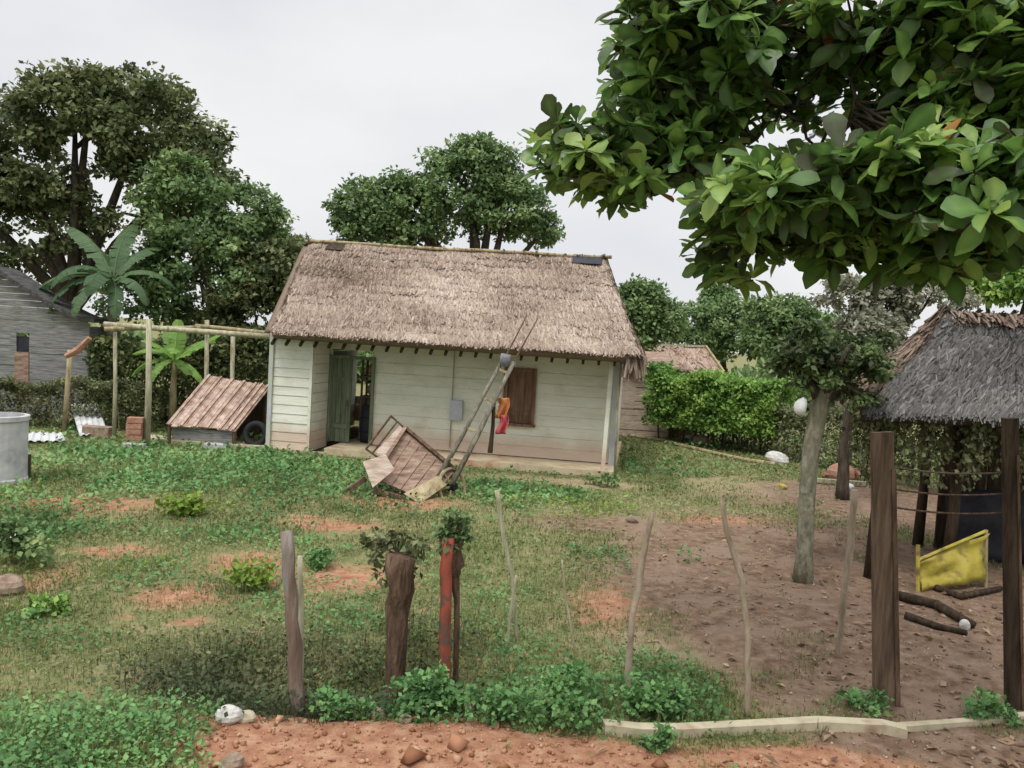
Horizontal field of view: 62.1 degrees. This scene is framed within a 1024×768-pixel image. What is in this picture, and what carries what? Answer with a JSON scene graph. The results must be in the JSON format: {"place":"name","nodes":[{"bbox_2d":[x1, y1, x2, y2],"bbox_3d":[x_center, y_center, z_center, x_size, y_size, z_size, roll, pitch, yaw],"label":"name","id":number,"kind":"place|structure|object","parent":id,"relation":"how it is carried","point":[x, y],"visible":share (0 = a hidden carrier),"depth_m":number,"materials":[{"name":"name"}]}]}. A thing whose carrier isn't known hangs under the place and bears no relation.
{"place":"outdoors","nodes":[
{"label":"outdoors","id":0,"kind":"place"},
{"bbox_2d":[0,0,1022,353],"label":"sky","id":1,"kind":"structure","parent":0,"point":[315,94],"materials":[{"name":"white"}]},
{"bbox_2d":[0,316,1023,767],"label":"ground","id":2,"kind":"structure","parent":0,"point":[726,636],"depth_m":7.30,"materials":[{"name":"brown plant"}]},
{"bbox_2d":[0,574,24,595],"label":"rock","id":3,"kind":"object","parent":2,"relation":"on","point":[12,584],"visible":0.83,"depth_m":7.14,"materials":[{"name":"brown stone"}]},
{"bbox_2d":[0,412,29,485],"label":"cement tank","id":4,"kind":"object","parent":2,"relation":"on","point":[14,429],"visible":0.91,"depth_m":11.39,"materials":[{"name":"concrete"}]},
{"bbox_2d":[14,352,29,411],"bbox_3d":[-9.904,0.119,17.212,0.304,1.544,0.134,3,3,0],"label":"fence post","id":5,"kind":"object","parent":2,"relation":"on","point":[21,366],"visible":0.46,"depth_m":17.12,"materials":[{"name":"beige wood"}]},
{"bbox_2d":[0,510,66,567],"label":"leafy shrub","id":6,"kind":"object","parent":2,"relation":"on","point":[22,543],"visible":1,"depth_m":7.99,"materials":[{"name":"green plant"}]},
{"bbox_2d":[13,591,72,618],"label":"young plant","id":7,"kind":"object","parent":2,"relation":"on","point":[56,603],"visible":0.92,"depth_m":6.70,"materials":[{"name":"green plant"}]},
{"bbox_2d":[28,431,64,441],"bbox_3d":[-8.418,0.951,15.381,0.654,0.106,0.697,2,4,-25],"label":"zinc sheet","id":8,"kind":"object","parent":2,"relation":"on","point":[33,436],"visible":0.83,"depth_m":15.34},
{"bbox_2d":[0,267,120,418],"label":"plank house","id":9,"kind":"structure","parent":2,"relation":"on","point":[25,286],"depth_m":18.29,"materials":[{"name":"grey wood"}]},
{"bbox_2d":[16,336,31,372],"bbox_3d":[-10.566,-0.297,18.388,0.340,1.461,0.030,3,3,0],"label":"window","id":10,"kind":"structure","parent":9,"relation":"in","point":[22,345],"depth_m":18.34,"materials":[{"name":"grey glass"}]},
{"bbox_2d":[61,350,71,431],"bbox_3d":[-8.699,0.164,16.606,0.169,1.666,0.103,3,3,0],"label":"fence post","id":11,"kind":"object","parent":2,"relation":"on","point":[66,396],"visible":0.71,"depth_m":16.58,"materials":[{"name":"beige wood"}]},
{"bbox_2d":[64,336,91,357],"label":"dry branch","id":12,"kind":"object","parent":11,"relation":"on","point":[80,347],"visible":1,"depth_m":16.14,"materials":[{"name":"brown wood"}]},
{"bbox_2d":[0,373,165,430],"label":"hedge","id":13,"kind":"object","parent":2,"relation":"on","point":[78,382],"visible":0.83,"depth_m":17.20,"materials":[{"name":"green plant"}]},
{"bbox_2d":[82,425,111,438],"bbox_3d":[-7.869,0.919,16.195,0.500,0.220,0.300,3,3,0],"label":"stone block","id":14,"kind":"object","parent":2,"relation":"on","point":[98,430],"depth_m":16.05,"materials":[{"name":"stone"}]},
{"bbox_2d":[71,403,104,435],"bbox_3d":[-8.483,0.695,17.046,0.520,0.393,2.391,1,4,-31],"label":"zinc sheet","id":15,"kind":"object","parent":14,"relation":"on","point":[82,420],"visible":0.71,"depth_m":16.93,"materials":[{"name":"metal"}]},
{"bbox_2d":[39,224,175,412],"bbox_3d":[-9.120,-1.423,18.812,2.919,4.523,2.229,3,3,0],"label":"banana plant","id":16,"kind":"object","parent":2,"relation":"on","point":[98,279],"visible":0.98,"depth_m":18.72,"materials":[{"name":"green plant"}]},
{"bbox_2d":[0,57,250,400],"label":"mango tree","id":17,"kind":"object","parent":2,"relation":"on","point":[105,105],"visible":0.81,"depth_m":21.17,"materials":[{"name":"green plant"}]},
{"bbox_2d":[126,417,143,442],"bbox_3d":[-6.816,0.860,15.395,0.307,0.515,0.247,3,3,0],"label":"brick stack","id":18,"kind":"object","parent":2,"relation":"on","point":[134,428],"visible":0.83,"depth_m":15.30,"materials":[{"name":"brick"}]},
{"bbox_2d":[81,323,269,422],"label":"understorey shrubs","id":19,"kind":"object","parent":2,"relation":"on","point":[130,345],"visible":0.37,"depth_m":18.36,"materials":[{"name":"green plant"}]},
{"bbox_2d":[131,319,219,427],"bbox_3d":[-7.105,-0.167,17.768,1.680,2.372,1.419,5,4,32],"label":"banana plant","id":20,"kind":"object","parent":2,"relation":"on","point":[173,351],"visible":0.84,"depth_m":17.61,"materials":[{"name":"green plant"}]},
{"bbox_2d":[155,489,211,516],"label":"young plant","id":21,"kind":"object","parent":2,"relation":"on","point":[182,506],"visible":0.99,"depth_m":10.35,"materials":[{"name":"green plant"}]},
{"bbox_2d":[103,319,269,445],"bbox_3d":[-6.135,-0.041,16.340,3.152,2.399,1.680,2,3,-14],"label":"pole frame","id":22,"kind":"object","parent":2,"relation":"on","point":[206,330],"visible":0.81,"depth_m":15.80,"materials":[{"name":"brown wood"}]},
{"bbox_2d":[86,147,299,378],"bbox_3d":[-7.498,-2.378,20.489,5.395,6.520,3.116,3,3,0],"label":"leafy tree","id":23,"kind":"object","parent":2,"relation":"on","point":[216,240],"visible":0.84,"depth_m":19.81,"materials":[{"name":"green plant"}]},
{"bbox_2d":[151,435,265,449],"bbox_3d":[-5.818,1.112,16.106,2.600,0.090,0.500,4,3,6],"label":"cement strip","id":24,"kind":"object","parent":2,"relation":"on","point":[198,442],"visible":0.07,"depth_m":15.89,"materials":[{"name":"concrete"}]},
{"bbox_2d":[203,443,226,448],"bbox_3d":[-5.432,1.149,15.604,0.400,0.100,0.220,3,3,-5],"label":"cement block","id":25,"kind":"object","parent":2,"relation":"on","point":[213,444],"depth_m":15.50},
{"bbox_2d":[166,374,267,443],"bbox_3d":[-5.632,0.519,16.478,1.337,1.325,1.640,4,3,12],"label":"shelter","id":26,"kind":"object","parent":2,"relation":"on","point":[220,409],"visible":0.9,"depth_m":16.31,"materials":[{"name":"brown wood"}]},
{"bbox_2d":[215,704,242,724],"bbox_3d":[-1.685,1.973,5.069,0.164,0.113,0.142,3,3,0],"label":"rock","id":27,"kind":"object","parent":2,"relation":"on","point":[235,714],"visible":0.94,"depth_m":5.03,"materials":[{"name":"stone"}]},
{"bbox_2d":[218,752,244,767],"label":"rock","id":28,"kind":"object","parent":2,"relation":"on","point":[235,760],"visible":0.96,"depth_m":4.54,"materials":[{"name":"brown stone"}]},
{"bbox_2d":[238,710,255,722],"bbox_3d":[-1.593,2.007,5.116,0.111,0.078,0.101,3,3,0],"label":"rock","id":29,"kind":"object","parent":2,"relation":"on","point":[249,716],"visible":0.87,"depth_m":5.09,"materials":[{"name":"stone"}]},
{"bbox_2d":[180,230,316,378],"bbox_3d":[-6.228,-1.375,20.325,3.727,4.686,2.380,3,3,0],"label":"scrub tree","id":30,"kind":"object","parent":2,"relation":"on","point":[262,293],"visible":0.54,"depth_m":19.67,"materials":[{"name":"green plant"}]},
{"bbox_2d":[220,555,277,591],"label":"young plant","id":31,"kind":"object","parent":2,"relation":"on","point":[258,576],"visible":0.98,"depth_m":7.67,"materials":[{"name":"green plant"}]},
{"bbox_2d":[242,421,265,444],"bbox_3d":[-4.825,0.945,15.997,0.499,0.498,0.220,3,3,0],"label":"old tyre","id":32,"kind":"object","parent":2,"relation":"on","point":[248,427],"visible":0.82,"depth_m":15.96,"materials":[{"name":"black rubber"}]},
{"bbox_2d":[26,600,556,741],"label":"ditch weeds","id":33,"kind":"object","parent":2,"relation":"on","point":[275,689],"visible":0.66,"depth_m":6.01,"materials":[{"name":"plant"}]},
{"bbox_2d":[280,530,304,716],"bbox_3d":[-1.387,1.543,5.367,0.206,1.254,0.108,3,3,0],"label":"fence post","id":34,"kind":"object","parent":2,"relation":"on","point":[295,661],"visible":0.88,"depth_m":5.33,"materials":[{"name":"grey wood"}]},
{"bbox_2d":[297,555,303,672],"bbox_3d":[-1.384,1.692,5.558,0.085,1.151,0.046,3,3,0],"label":"fence stake","id":35,"kind":"object","parent":2,"relation":"on","point":[300,591],"visible":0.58,"depth_m":5.53,"materials":[{"name":"brown wood"}]},
{"bbox_2d":[297,545,336,570],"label":"young plant","id":36,"kind":"object","parent":2,"relation":"on","point":[317,559],"visible":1,"depth_m":8.46,"materials":[{"name":"green plant"}]},
{"bbox_2d":[306,679,374,721],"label":"weed clump","id":37,"kind":"object","parent":2,"relation":"on","point":[329,693],"visible":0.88,"depth_m":5.25,"materials":[{"name":"green plant"}]},
{"bbox_2d":[0,461,786,767],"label":"lime weeds","id":38,"kind":"object","parent":2,"relation":"on","point":[230,501],"visible":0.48,"depth_m":10.22,"materials":[{"name":"plant"}]},
{"bbox_2d":[384,552,415,705],"bbox_3d":[-0.796,1.768,5.873,0.216,1.210,0.234,3,3,0],"label":"fence post","id":39,"kind":"object","parent":2,"relation":"on","point":[399,569],"visible":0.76,"depth_m":5.79,"materials":[{"name":"brown wood"}]},
{"bbox_2d":[358,526,430,588],"bbox_3d":[-0.819,1.202,5.958,0.522,0.416,0.270,3,3,0],"label":"vine sprig","id":40,"kind":"object","parent":39,"relation":"on","point":[416,547],"visible":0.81,"depth_m":5.92,"materials":[{"name":"green plant"}]},
{"bbox_2d":[398,713,412,723],"bbox_3d":[-0.651,2.052,5.202,0.086,0.060,0.076,3,3,0],"label":"rock","id":41,"kind":"object","parent":2,"relation":"on","point":[409,719],"visible":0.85,"depth_m":5.18,"materials":[{"name":"brown stone"}]},
{"bbox_2d":[4,306,843,411],"bbox_3d":[-0.001,-0.673,35.331,60.665,3.630,18.353,3,3,0],"label":"thicket","id":42,"kind":"object","parent":2,"relation":"on","point":[748,370],"visible":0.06,"depth_m":36.22,"materials":[{"name":"green plant"}]},
{"bbox_2d":[383,658,465,716],"bbox_3d":[-0.538,1.933,5.359,0.576,0.348,0.340,3,3,0],"label":"weed clump","id":43,"kind":"object","parent":2,"relation":"on","point":[438,690],"visible":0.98,"depth_m":5.32,"materials":[{"name":"green plant"}]},
{"bbox_2d":[0,438,851,767],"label":"grass tufts","id":44,"kind":"object","parent":2,"relation":"on","point":[210,532],"visible":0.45,"depth_m":6.84,"materials":[{"name":"plant"}]},
{"bbox_2d":[341,315,537,501],"bbox_3d":[-1.028,0.348,12.435,2.895,2.890,1.174,3,3,-8],"label":"wooden cart","id":45,"kind":"object","parent":2,"relation":"on","point":[381,467],"visible":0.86,"depth_m":12.49,"materials":[{"name":"brown wood"}]},
{"bbox_2d":[495,415,508,433],"bbox_3d":[-0.146,0.610,12.793,0.200,0.298,0.112,3,3,0],"label":"red cloth","id":46,"kind":"object","parent":45,"relation":"hanging from","point":[503,425],"visible":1,"depth_m":12.79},
{"bbox_2d":[495,387,509,417],"bbox_3d":[-0.133,0.119,12.838,0.228,0.796,0.200,3,3,0],"label":"orange cloth","id":47,"kind":"object","parent":45,"relation":"hanging from","point":[504,405],"visible":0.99,"depth_m":12.81,"materials":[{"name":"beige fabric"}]},
{"bbox_2d":[499,353,510,366],"bbox_3d":[-0.104,-0.364,12.901,0.170,0.200,0.160,3,3,0],"label":"tin can","id":48,"kind":"object","parent":45,"relation":"on","point":[504,359],"visible":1,"depth_m":12.84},
{"bbox_2d":[320,130,566,250],"bbox_3d":[-1.974,-3.066,23.893,6.931,8.134,3.129,3,3,0],"label":"leafy tree","id":49,"kind":"object","parent":2,"relation":"on","point":[495,191],"visible":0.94,"depth_m":23.21,"materials":[{"name":"green plant"}]},
{"bbox_2d":[439,538,453,685],"bbox_3d":[-0.459,1.669,5.915,0.130,1.217,0.106,3,3,0],"label":"fence post","id":50,"kind":"object","parent":2,"relation":"on","point":[446,563],"visible":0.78,"depth_m":5.87,"materials":[{"name":"red paint"}]},
{"bbox_2d":[429,507,477,554],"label":"vine sprig","id":51,"kind":"object","parent":50,"relation":"on","point":[462,524],"visible":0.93,"depth_m":5.89,"materials":[{"name":"green plant"}]},
{"bbox_2d":[439,534,464,686],"bbox_3d":[-0.453,1.650,5.991,0.191,1.185,0.170,1,4,-33],"label":"fence post","id":52,"kind":"object","parent":2,"relation":"on","point":[458,564],"visible":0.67,"depth_m":5.97,"materials":[{"name":"brown wood"}]},
{"bbox_2d":[264,238,647,478],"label":"thatched house","id":53,"kind":"structure","parent":2,"relation":"on","point":[436,328],"depth_m":15.93,"materials":[{"name":"beige paint"}]},
{"bbox_2d":[330,358,352,441],"bbox_3d":[-3.320,0.317,16.473,0.391,1.610,0.089,4,3,9],"label":"door","id":54,"kind":"structure","parent":53,"relation":"in","point":[342,368],"depth_m":16.48,"materials":[{"name":"green paint"}]},
{"bbox_2d":[359,404,369,442],"bbox_3d":[-2.810,0.782,16.797,0.394,0.735,0.394,3,3,0],"label":"plastic drum","id":55,"kind":"object","parent":53,"relation":"on","point":[364,422],"visible":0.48,"depth_m":16.63,"materials":[{"name":"blue plastic"}]},
{"bbox_2d":[358,360,394,439],"bbox_3d":[-2.724,0.318,17.156,0.606,1.628,0.346,4,3,9],"label":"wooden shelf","id":56,"kind":"object","parent":53,"relation":"on","point":[361,391],"visible":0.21,"depth_m":17.04,"materials":[{"name":"brown wood"}]},
{"bbox_2d":[503,367,536,427],"bbox_3d":[0.139,0.242,15.923,0.654,1.098,0.150,4,3,9],"label":"window shutter","id":57,"kind":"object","parent":53,"relation":"in","point":[527,384],"depth_m":15.96,"materials":[{"name":"brown wood"}]},
{"bbox_2d":[6,493,916,767],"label":"soil clods","id":58,"kind":"object","parent":2,"relation":"on","point":[456,743],"visible":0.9,"depth_m":4.87,"materials":[{"name":"soil"}]},
{"bbox_2d":[0,395,940,767],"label":"green weeds","id":59,"kind":"object","parent":2,"relation":"on","point":[278,459],"visible":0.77,"depth_m":7.61,"materials":[{"name":"plant"}]},
{"bbox_2d":[495,489,518,642],"bbox_3d":[-0.039,1.454,6.640,0.266,1.261,0.046,3,3,0],"label":"fence stake","id":60,"kind":"object","parent":2,"relation":"on","point":[500,517],"visible":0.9,"depth_m":6.62,"materials":[{"name":"grey wood"}]},
{"bbox_2d":[506,575,516,643],"bbox_3d":[-0.006,1.784,6.582,0.058,0.624,0.027,3,3,0],"label":"fence stake","id":61,"kind":"object","parent":2,"relation":"on","point":[511,609],"visible":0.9,"depth_m":6.57,"materials":[{"name":"grey wood"}]},
{"bbox_2d":[0,396,1023,767],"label":"short grass","id":62,"kind":"structure","parent":2,"relation":"on","point":[436,590],"depth_m":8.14,"materials":[{"name":"plant"}]},
{"bbox_2d":[463,655,607,729],"bbox_3d":[0.148,1.928,5.314,0.921,0.387,0.658,3,3,0],"label":"weed clump","id":63,"kind":"object","parent":2,"relation":"on","point":[498,694],"visible":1,"depth_m":5.20,"materials":[{"name":"green plant"}]},
{"bbox_2d":[561,560,576,656],"bbox_3d":[0.442,1.742,6.454,0.187,0.816,0.018,3,3,0],"label":"fence stake","id":64,"kind":"object","parent":2,"relation":"on","point":[570,624],"visible":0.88,"depth_m":6.45,"materials":[{"name":"grey wood"}]},
{"bbox_2d":[582,471,619,487],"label":"young plant","id":65,"kind":"object","parent":2,"relation":"on","point":[599,481],"visible":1,"depth_m":13.98,"materials":[{"name":"green plant"}]},
{"bbox_2d":[624,512,653,699],"bbox_3d":[0.852,1.528,5.741,0.128,1.353,0.055,3,3,0],"label":"fence stake","id":66,"kind":"object","parent":2,"relation":"on","point":[637,594],"visible":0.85,"depth_m":5.72,"materials":[{"name":"brown wood"}]},
{"bbox_2d":[619,351,680,437],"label":"plank shed","id":67,"kind":"structure","parent":2,"relation":"on","point":[630,394],"depth_m":21.56,"materials":[{"name":"wood"}]},
{"bbox_2d":[617,272,692,415],"bbox_3d":[4.112,-1.072,25.945,2.776,4.624,2.196,3,3,0],"label":"leafy tree","id":68,"kind":"object","parent":2,"relation":"on","point":[651,310],"visible":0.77,"depth_m":25.36,"materials":[{"name":"green plant"}]},
{"bbox_2d":[614,667,696,719],"bbox_3d":[0.939,2.018,5.567,0.542,0.333,0.453,3,3,0],"label":"weed clump","id":69,"kind":"object","parent":2,"relation":"on","point":[655,693],"visible":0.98,"depth_m":5.50,"materials":[{"name":"green plant"}]},
{"bbox_2d":[634,722,682,755],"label":"weed clump","id":70,"kind":"object","parent":2,"relation":"on","point":[659,738],"visible":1,"depth_m":5.02,"materials":[{"name":"green plant"}]},
{"bbox_2d":[692,434,710,446],"bbox_3d":[4.555,1.378,20.414,0.447,0.340,0.350,3,3,0],"label":"rock","id":71,"kind":"object","parent":2,"relation":"on","point":[697,438],"visible":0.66,"depth_m":20.29,"materials":[{"name":"brown stone"}]},
{"bbox_2d":[631,434,775,465],"bbox_3d":[4.245,1.489,19.573,0.292,0.093,4.586,1,4,-30],"label":"border pole","id":72,"kind":"object","parent":2,"relation":"on","point":[706,450],"visible":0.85,"depth_m":19.19,"materials":[{"name":"beige wood"}]},
{"bbox_2d":[655,290,763,364],"bbox_3d":[7.476,-1.143,31.009,5.345,4.569,3.632,3,3,0],"label":"leafy tree","id":73,"kind":"object","parent":2,"relation":"on","point":[716,336],"visible":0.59,"depth_m":30.12,"materials":[{"name":"green plant"}]},
{"bbox_2d":[694,282,740,371],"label":"leafy tree","id":74,"kind":"object","parent":2,"relation":"on","point":[713,290],"visible":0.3,"depth_m":31.44,"materials":[{"name":"green plant"}]},
{"bbox_2d":[639,360,798,453],"bbox_3d":[4.871,0.541,20.198,3.438,2.060,1.989,6,4,35],"label":"green hedge","id":75,"kind":"object","parent":2,"relation":"on","point":[728,393],"visible":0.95,"depth_m":19.68,"materials":[{"name":"green plant"}]},
{"bbox_2d":[720,500,751,717],"bbox_3d":[1.467,1.510,5.594,0.307,1.499,0.051,3,3,0],"label":"fence stake","id":76,"kind":"object","parent":2,"relation":"on","point":[744,608],"visible":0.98,"depth_m":5.58,"materials":[{"name":"brown wood"}]},
{"bbox_2d":[454,496,1023,767],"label":"fallen leaves","id":77,"kind":"object","parent":2,"relation":"on","point":[1007,740],"visible":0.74,"depth_m":6.90,"materials":[{"name":"plant"}]},
{"bbox_2d":[601,716,907,738],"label":"concrete kerb","id":78,"kind":"structure","parent":2,"relation":"on","point":[859,725],"depth_m":5.37,"materials":[{"name":"concrete"}]},
{"bbox_2d":[517,0,1023,305],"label":"almond tree","id":79,"kind":"object","parent":2,"relation":"on","point":[916,179],"visible":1,"depth_m":4.78,"materials":[{"name":"green plant"}]},
{"bbox_2d":[765,451,788,464],"bbox_3d":[5.609,1.580,17.982,0.522,0.319,0.379,3,3,0],"label":"rock","id":80,"kind":"object","parent":2,"relation":"on","point":[777,457],"visible":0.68,"depth_m":17.86,"materials":[{"name":"stone"}]},
{"bbox_2d":[533,495,1023,767],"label":"leaf litter","id":81,"kind":"object","parent":2,"relation":"on","point":[630,519],"visible":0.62,"depth_m":7.31,"materials":[{"name":"plant"}]},
{"bbox_2d":[731,291,843,401],"bbox_3d":[9.516,-0.877,28.979,4.236,4.507,3.090,3,3,0],"label":"leafy tree","id":82,"kind":"object","parent":2,"relation":"on","point":[772,320],"visible":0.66,"depth_m":28.31,"materials":[{"name":"green plant"}]},
{"bbox_2d":[669,396,988,487],"bbox_3d":[6.722,0.971,17.472,0.884,1.774,10.929,2,4,-27],"label":"vine fence","id":83,"kind":"object","parent":2,"relation":"on","point":[792,417],"visible":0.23,"depth_m":18.23,"materials":[{"name":"green plant"}]},
{"bbox_2d":[758,316,903,583],"bbox_3d":[3.288,0.741,8.903,1.473,2.842,1.217,3,3,0],"label":"yard tree","id":84,"kind":"object","parent":2,"relation":"on","point":[826,368],"visible":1,"depth_m":8.68,"materials":[{"name":"green plant"}]},
{"bbox_2d":[793,397,806,414],"bbox_3d":[2.936,0.224,8.653,0.129,0.188,0.098,6,4,40],"label":"white bag","id":85,"kind":"object","parent":84,"relation":"attached to","point":[800,406],"visible":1,"depth_m":8.62,"materials":[{"name":"plastic"}]},
{"bbox_2d":[817,478,869,485],"bbox_3d":[6.026,1.795,15.597,1.204,0.070,0.090,4,3,5],"label":"pale plank","id":86,"kind":"object","parent":2,"relation":"on","point":[832,481],"depth_m":15.57,"materials":[{"name":"brown wood"}]},
{"bbox_2d":[821,463,870,479],"bbox_3d":[6.422,1.775,16.440,0.871,0.494,0.696,1,4,-38],"label":"earth heap","id":87,"kind":"object","parent":2,"relation":"on","point":[831,472],"visible":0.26,"depth_m":16.28,"materials":[{"name":"red soil"}]},
{"bbox_2d":[835,489,858,657],"bbox_3d":[2.639,1.530,6.712,0.082,1.402,0.065,3,3,0],"label":"fence stake","id":88,"kind":"object","parent":2,"relation":"on","point":[847,569],"visible":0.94,"depth_m":6.69,"materials":[{"name":"grey wood"}]},
{"bbox_2d":[830,685,894,716],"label":"weed clump","id":89,"kind":"object","parent":2,"relation":"on","point":[873,703],"visible":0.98,"depth_m":5.76,"materials":[{"name":"green plant"}]},
{"bbox_2d":[870,431,900,706],"bbox_3d":[2.579,1.321,5.865,0.348,1.991,0.062,3,3,0],"label":"gate post","id":90,"kind":"object","parent":2,"relation":"on","point":[885,613],"visible":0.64,"depth_m":5.84,"materials":[{"name":"brown wood"}]},
{"bbox_2d":[808,272,983,500],"bbox_3d":[6.253,0.085,13.649,2.797,3.979,2.108,3,3,0],"label":"tree","id":91,"kind":"object","parent":2,"relation":"on","point":[867,312],"visible":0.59,"depth_m":13.64,"materials":[{"name":"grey plant"}]},
{"bbox_2d":[803,304,1023,578],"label":"thatched hut","id":92,"kind":"object","parent":2,"relation":"on","point":[960,367],"visible":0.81,"depth_m":9.27,"materials":[{"name":"plant"}]},
{"bbox_2d":[838,410,1023,492],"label":"hanging vine","id":93,"kind":"object","parent":92,"relation":"hanging from","point":[972,440],"visible":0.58,"depth_m":8.98,"materials":[{"name":"green plant"}]},
{"bbox_2d":[904,612,967,635],"bbox_3d":[3.757,2.135,7.540,0.071,0.083,0.533,0,4,-42],"label":"fallen log","id":94,"kind":"object","parent":2,"relation":"on","point":[925,621],"visible":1,"depth_m":7.54,"materials":[{"name":"brown wood"}]},
{"bbox_2d":[899,591,976,627],"bbox_3d":[4.015,2.129,8.041,0.159,0.143,0.980,2,3,-15],"label":"fallen log","id":95,"kind":"object","parent":2,"relation":"on","point":[938,605],"visible":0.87,"depth_m":8.07,"materials":[{"name":"brown wood"}]},
{"bbox_2d":[915,529,989,591],"bbox_3d":[4.632,1.870,8.931,0.951,0.681,0.138,3,3,-13],"label":"yellow sheet","id":96,"kind":"object","parent":2,"relation":"on","point":[964,561],"visible":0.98,"depth_m":8.93,"materials":[{"name":"fabric"}]},
{"bbox_2d":[897,712,1023,731],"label":"concrete kerb","id":97,"kind":"structure","parent":2,"relation":"on","point":[924,725],"depth_m":5.64,"materials":[{"name":"concrete"}]},
{"bbox_2d":[959,619,970,629],"bbox_3d":[4.019,2.146,7.548,0.098,0.120,0.076,3,3,0],"label":"pale stone","id":98,"kind":"object","parent":2,"relation":"on","point":[964,624],"visible":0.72,"depth_m":7.52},
{"bbox_2d":[931,585,1002,599],"bbox_3d":[4.691,2.141,8.939,0.754,0.098,0.518,1,4,-32],"label":"fallen log","id":99,"kind":"object","parent":2,"relation":"on","point":[958,595],"visible":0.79,"depth_m":8.70,"materials":[{"name":"brown wood"}]},
{"bbox_2d":[942,266,1023,314],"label":"leafy tree","id":100,"kind":"object","parent":2,"relation":"on","point":[1008,288],"visible":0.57,"depth_m":19.29,"materials":[{"name":"green plant"}]},
{"bbox_2d":[944,489,1023,563],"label":"dark tarpaulin","id":101,"kind":"object","parent":2,"relation":"on","point":[969,525],"visible":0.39,"depth_m":10.26,"materials":[{"name":"fabric"}]},
{"bbox_2d":[957,686,1022,727],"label":"weed clump","id":102,"kind":"object","parent":2,"relation":"on","point":[988,700],"visible":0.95,"depth_m":5.74,"materials":[{"name":"green plant"}]},
{"bbox_2d":[1001,417,1023,710],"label":"gate post","id":103,"kind":"object","parent":2,"relation":"on","point":[1013,657],"visible":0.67,"depth_m":5.90,"materials":[{"name":"brown wood"}]},
{"bbox_2d":[894,466,1000,474],"bbox_3d":[3.047,0.606,5.918,0.933,0.044,0.013,3,3,-4],"label":"fence wire","id":104,"kind":"object","parent":103,"relation":"attached to","point":[946,472],"visible":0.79,"depth_m":5.91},
{"bbox_2d":[897,489,1001,495],"bbox_3d":[3.052,0.756,5.927,0.934,0.047,0.013,3,3,-4],"label":"fence wire","id":105,"kind":"object","parent":103,"relation":"attached to","point":[949,494],"visible":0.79,"depth_m":5.92,"materials":[{"name":"brown metal"}]},
{"bbox_2d":[897,507,1001,514],"bbox_3d":[3.056,0.888,5.934,0.936,0.044,0.013,3,3,-4],"label":"fence wire","id":106,"kind":"object","parent":103,"relation":"attached to","point":[948,512],"visible":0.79,"depth_m":5.93,"materials":[{"name":"brown metal"}]},
{"bbox_2d":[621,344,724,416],"bbox_3d":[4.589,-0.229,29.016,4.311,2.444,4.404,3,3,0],"label":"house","id":107,"kind":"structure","parent":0,"point":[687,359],"depth_m":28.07,"materials":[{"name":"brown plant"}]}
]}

